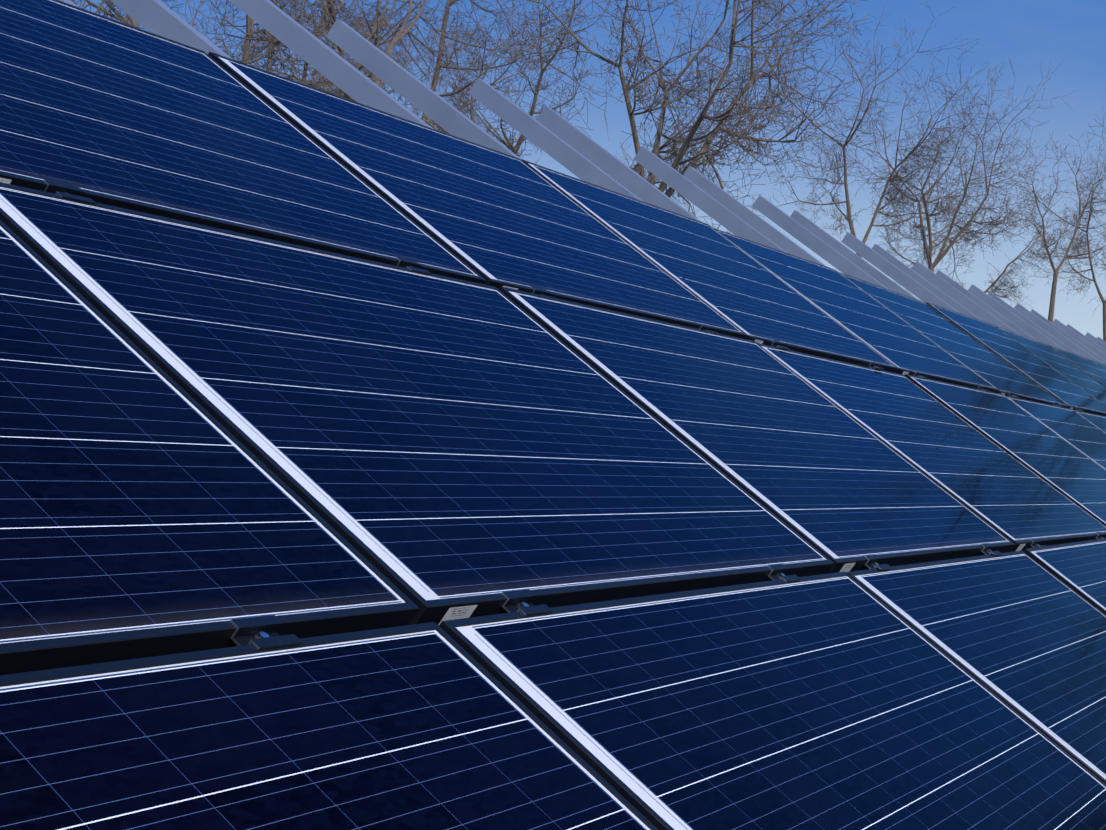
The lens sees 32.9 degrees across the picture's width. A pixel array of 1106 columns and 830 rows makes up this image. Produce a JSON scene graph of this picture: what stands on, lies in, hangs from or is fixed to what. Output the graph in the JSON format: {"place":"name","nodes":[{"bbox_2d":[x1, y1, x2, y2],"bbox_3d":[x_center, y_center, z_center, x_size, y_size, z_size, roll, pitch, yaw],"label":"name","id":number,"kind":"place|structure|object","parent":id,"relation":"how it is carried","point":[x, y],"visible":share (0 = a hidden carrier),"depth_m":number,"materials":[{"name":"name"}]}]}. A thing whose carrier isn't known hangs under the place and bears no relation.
{"place":"outdoors","nodes":[
{"label":"outdoors","id":0,"kind":"place"},
{"bbox_2d":[72,0,1105,338],"label":"sky","id":1,"kind":"structure","parent":0,"point":[1030,34],"materials":[{"name":"blue"}]},
{"label":"clamp rails","id":2,"kind":"object","parent":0,"visible":0},
{"bbox_2d":[0,220,418,674],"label":"solar panel","id":3,"kind":"object","parent":2,"relation":"on","point":[149,507],"visible":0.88,"depth_m":2.14,"materials":[{"name":"blue glass"}]},
{"bbox_2d":[0,0,486,283],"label":"solar panel","id":4,"kind":"object","parent":2,"relation":"on","point":[97,108],"visible":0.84,"depth_m":3.71,"materials":[{"name":"blue glass"}]},
{"bbox_2d":[0,182,833,625],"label":"solar panel","id":5,"kind":"object","parent":2,"relation":"on","point":[436,448],"visible":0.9,"depth_m":2.99,"materials":[{"name":"blue glass"}]},
{"bbox_2d":[208,52,747,338],"bbox_3d":[-0.133,-0.549,5.136,0.986,0.041,1.650,40,15,22],"label":"solar panel","id":6,"kind":"object","parent":2,"relation":"on","point":[495,218],"visible":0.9,"depth_m":4.96,"materials":[{"name":"blue glass"}]},
{"bbox_2d":[59,0,1105,364],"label":"mounting rails","id":7,"kind":"object","parent":2,"relation":"attached to","point":[561,140],"visible":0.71,"depth_m":8.00,"materials":[{"name":"silver metal"}]},
{"bbox_2d":[43,180,95,204],"bbox_3d":[-0.767,-0.329,2.934,0.046,0.051,0.080,40,15,22],"label":"clamp","id":8,"kind":"object","parent":7,"relation":"attached to","point":[61,190],"visible":0.67,"depth_m":2.92,"materials":[{"name":"silver metal"}]},
{"bbox_2d":[230,615,302,649],"bbox_3d":[-0.318,0.251,2.006,0.046,0.051,0.080,40,15,22],"label":"clamp","id":9,"kind":"object","parent":7,"relation":"attached to","point":[259,633],"visible":0.88,"depth_m":2.00,"materials":[{"name":"black metal"}]},
{"bbox_2d":[0,622,658,829],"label":"solar panel","id":10,"kind":"object","parent":7,"relation":"on","point":[429,726],"visible":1,"depth_m":1.84,"materials":[{"name":"blue glass"}]},
{"bbox_2d":[396,257,430,274],"bbox_3d":[-0.301,-0.289,3.882,0.046,0.051,0.080,40,15,22],"label":"clamp","id":11,"kind":"object","parent":7,"relation":"attached to","point":[412,265],"visible":0.58,"depth_m":3.87,"materials":[{"name":"silver metal"}]},
{"bbox_2d":[501,589,552,615],"bbox_3d":[-0.048,0.274,2.555,0.046,0.051,0.080,40,15,22],"label":"clamp","id":12,"kind":"object","parent":7,"relation":"attached to","point":[519,601],"visible":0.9,"depth_m":2.54,"materials":[{"name":"silver metal"}]},
{"bbox_2d":[531,287,554,297],"bbox_3d":[-0.031,-0.265,4.432,0.046,0.051,0.080,40,15,22],"label":"clamp","id":13,"kind":"object","parent":7,"relation":"attached to","point":[539,291],"visible":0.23,"depth_m":4.42,"materials":[{"name":"silver metal"}]},
{"bbox_2d":[699,325,719,334],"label":"clamp","id":14,"kind":"object","parent":7,"relation":"attached to","point":[706,328],"visible":0.33,"depth_m":5.37,"materials":[{"name":"silver metal"}]},
{"bbox_2d":[499,286,1014,573],"bbox_3d":[0.585,0.054,4.757,0.986,0.040,1.650,40,15,22],"label":"solar panel","id":15,"kind":"object","parent":7,"relation":"on","point":[842,490],"visible":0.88,"depth_m":4.56,"materials":[{"name":"blue glass"}]},
{"bbox_2d":[439,572,1105,829],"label":"solar panel","id":16,"kind":"object","parent":7,"relation":"on","point":[839,701],"visible":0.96,"depth_m":2.80,"materials":[{"name":"blue glass"}]},
{"bbox_2d":[771,339,789,349],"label":"clamp","id":17,"kind":"object","parent":7,"relation":"attached to","point":[776,343],"visible":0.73,"depth_m":5.92,"materials":[{"name":"silver metal"}]},
{"bbox_2d":[767,564,800,581],"bbox_3d":[0.418,0.314,3.503,0.046,0.051,0.080,40,15,22],"label":"clamp","id":18,"kind":"object","parent":7,"relation":"attached to","point":[778,571],"visible":0.77,"depth_m":3.49,"materials":[{"name":"silver metal"}]},
{"bbox_2d":[714,228,997,392],"bbox_3d":[1.338,-0.423,8.130,0.986,0.040,1.650,40,15,22],"label":"solar panel","id":19,"kind":"object","parent":7,"relation":"on","point":[903,346],"visible":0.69,"depth_m":8.04,"materials":[{"name":"blue glass"}]},
{"bbox_2d":[869,361,884,369],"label":"clamp","id":20,"kind":"object","parent":7,"relation":"attached to","point":[873,365],"visible":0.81,"depth_m":6.86,"materials":[{"name":"silver metal"}]},
{"bbox_2d":[864,554,891,569],"bbox_3d":[0.689,0.337,4.053,0.046,0.051,0.080,40,15,22],"label":"clamp","id":21,"kind":"object","parent":7,"relation":"attached to","point":[872,562],"visible":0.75,"depth_m":4.04,"materials":[{"name":"silver metal"}]},
{"bbox_2d":[914,371,927,378],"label":"clamp","id":22,"kind":"object","parent":7,"relation":"attached to","point":[917,373],"visible":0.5,"depth_m":7.41,"materials":[{"name":"silver metal"}]},
{"bbox_2d":[758,343,1105,551],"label":"solar panel","id":23,"kind":"object","parent":7,"relation":"on","point":[1018,504],"visible":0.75,"depth_m":6.12,"materials":[{"name":"blue glass"}]},
{"bbox_2d":[839,272,1067,407],"bbox_3d":[2.074,-0.356,9.631,0.986,0.040,1.650,40,15,22],"label":"solar panel","id":24,"kind":"object","parent":7,"relation":"on","point":[1002,376],"visible":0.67,"depth_m":9.57,"materials":[{"name":"blue glass"}]},
{"bbox_2d":[846,551,1105,783],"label":"solar panel","id":25,"kind":"object","parent":7,"relation":"on","point":[1023,633],"visible":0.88,"depth_m":4.16,"materials":[{"name":"blue glass"}]},
{"bbox_2d":[981,543,1001,554],"bbox_3d":[1.155,0.377,5.000,0.046,0.051,0.080,40,15,22],"label":"clamp","id":26,"kind":"object","parent":7,"relation":"attached to","point":[986,550],"visible":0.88,"depth_m":4.98,"materials":[{"name":"silver metal"}]},
{"bbox_2d":[905,374,1105,525],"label":"solar panel","id":27,"kind":"object","parent":7,"relation":"on","point":[1044,452],"visible":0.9,"depth_m":7.57,"materials":[{"name":"blue glass"}]},
{"bbox_2d":[1008,391,1018,397],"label":"clamp","id":28,"kind":"object","parent":7,"relation":"attached to","point":[1011,394],"visible":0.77,"depth_m":8.91,"materials":[{"name":"silver metal"}]},
{"bbox_2d":[926,302,1105,415],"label":"solar panel","id":29,"kind":"object","parent":7,"relation":"on","point":[1069,393],"visible":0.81,"depth_m":11.01,"materials":[{"name":"blue glass"}]},
{"bbox_2d":[1030,538,1045,547],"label":"clamp","id":30,"kind":"object","parent":7,"relation":"attached to","point":[1036,541],"visible":0.62,"depth_m":5.54,"materials":[{"name":"silver metal"}]},
{"bbox_2d":[1024,538,1105,614],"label":"solar panel","id":31,"kind":"object","parent":7,"relation":"on","point":[1079,568],"visible":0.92,"depth_m":5.54,"materials":[{"name":"blue glass"}]},
{"bbox_2d":[1096,532,1103,538],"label":"clamp","id":32,"kind":"object","parent":7,"relation":"attached to","point":[1099,535],"visible":0.5,"depth_m":6.49,"materials":[{"name":"silver metal"}]},
{"bbox_2d":[522,159,898,372],"bbox_3d":[0.602,-0.488,6.633,0.986,0.038,1.650,40,15,22],"label":"solar panel","id":33,"kind":"object","parent":2,"relation":"on","point":[753,299],"visible":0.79,"depth_m":6.51,"materials":[{"name":"blue glass"}]},
{"bbox_2d":[998,327,1105,404],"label":"solar panel","id":34,"kind":"object","parent":2,"relation":"on","point":[1074,373],"visible":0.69,"depth_m":12.56,"materials":[{"name":"blue glass"}]},
{"bbox_2d":[1006,396,1105,469],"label":"solar panel","id":35,"kind":"object","parent":2,"relation":"on","point":[1079,432],"visible":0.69,"depth_m":9.14,"materials":[{"name":"blue glass"}]},
{"bbox_2d":[1048,345,1105,386],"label":"solar panel","id":36,"kind":"object","parent":2,"relation":"on","point":[1094,370],"visible":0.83,"depth_m":13.98,"materials":[{"name":"blue glass"}]},
{"bbox_2d":[1075,410,1105,432],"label":"solar panel","id":37,"kind":"object","parent":2,"relation":"on","point":[1098,421],"visible":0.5,"depth_m":10.45,"materials":[{"name":"blue glass"}]},
{"bbox_2d":[1092,360,1105,369],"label":"solar panel","id":38,"kind":"object","parent":2,"relation":"on","point":[1103,366],"depth_m":15.27,"materials":[{"name":"blue glass"}]},
{"bbox_3d":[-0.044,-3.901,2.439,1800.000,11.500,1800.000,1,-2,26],"label":"ground","id":39,"kind":"structure","parent":0,"visible":0},
{"bbox_2d":[71,0,390,93],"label":"tree","id":40,"kind":"object","parent":39,"relation":"on","point":[129,20],"visible":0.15,"depth_m":79.71,"materials":[{"name":"brown plant"}]},
{"bbox_2d":[175,0,398,92],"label":"tree","id":41,"kind":"object","parent":39,"relation":"on","point":[304,69],"depth_m":115.76,"materials":[{"name":"brown plant"}]},
{"bbox_2d":[195,0,496,134],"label":"tree","id":42,"kind":"object","parent":39,"relation":"on","point":[331,17],"visible":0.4,"depth_m":75.98,"materials":[{"name":"brown plant"}]},
{"bbox_2d":[224,0,622,145],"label":"tree","id":43,"kind":"object","parent":39,"relation":"on","point":[449,3],"visible":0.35,"depth_m":104.77,"materials":[{"name":"brown plant"}]},
{"bbox_2d":[409,0,622,157],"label":"tree","id":44,"kind":"object","parent":39,"relation":"on","point":[516,147],"visible":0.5,"depth_m":112.25,"materials":[{"name":"brown plant"}]},
{"bbox_2d":[413,0,751,215],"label":"tree","id":45,"kind":"object","parent":39,"relation":"on","point":[660,148],"visible":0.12,"depth_m":147.46,"materials":[{"name":"brown plant"}]},
{"bbox_2d":[471,0,902,234],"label":"tree","id":46,"kind":"object","parent":39,"relation":"on","point":[687,142],"visible":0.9,"depth_m":85.36,"materials":[{"name":"brown plant"}]},
{"bbox_2d":[672,0,1005,257],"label":"tree","id":47,"kind":"object","parent":39,"relation":"on","point":[848,216],"visible":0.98,"depth_m":161.08,"materials":[{"name":"brown plant"}]},
{"bbox_2d":[815,59,1075,300],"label":"tree","id":48,"kind":"object","parent":39,"relation":"on","point":[928,250],"visible":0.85,"depth_m":170.42,"materials":[{"name":"brown plant"}]},
{"bbox_2d":[866,173,1069,306],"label":"tree","id":49,"kind":"object","parent":39,"relation":"on","point":[992,285],"visible":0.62,"depth_m":180.66,"materials":[{"name":"brown plant"}]},
{"bbox_2d":[958,114,1105,341],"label":"tree","id":50,"kind":"object","parent":39,"relation":"on","point":[1100,295],"visible":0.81,"depth_m":177.65,"materials":[{"name":"brown plant"}]},
{"bbox_2d":[978,129,1105,322],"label":"tree","id":51,"kind":"object","parent":39,"relation":"on","point":[1045,242],"visible":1,"depth_m":169.20,"materials":[{"name":"brown plant"}]},
{"bbox_2d":[1081,121,1105,171],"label":"tree","id":52,"kind":"object","parent":39,"relation":"on","point":[1103,140],"visible":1,"depth_m":119.42,"materials":[{"name":"brown plant"}]},
{"bbox_2d":[1083,197,1105,309],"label":"tree","id":53,"kind":"object","parent":39,"relation":"on","point":[1100,255],"visible":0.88,"depth_m":182.13,"materials":[{"name":"brown plant"}]}
]}

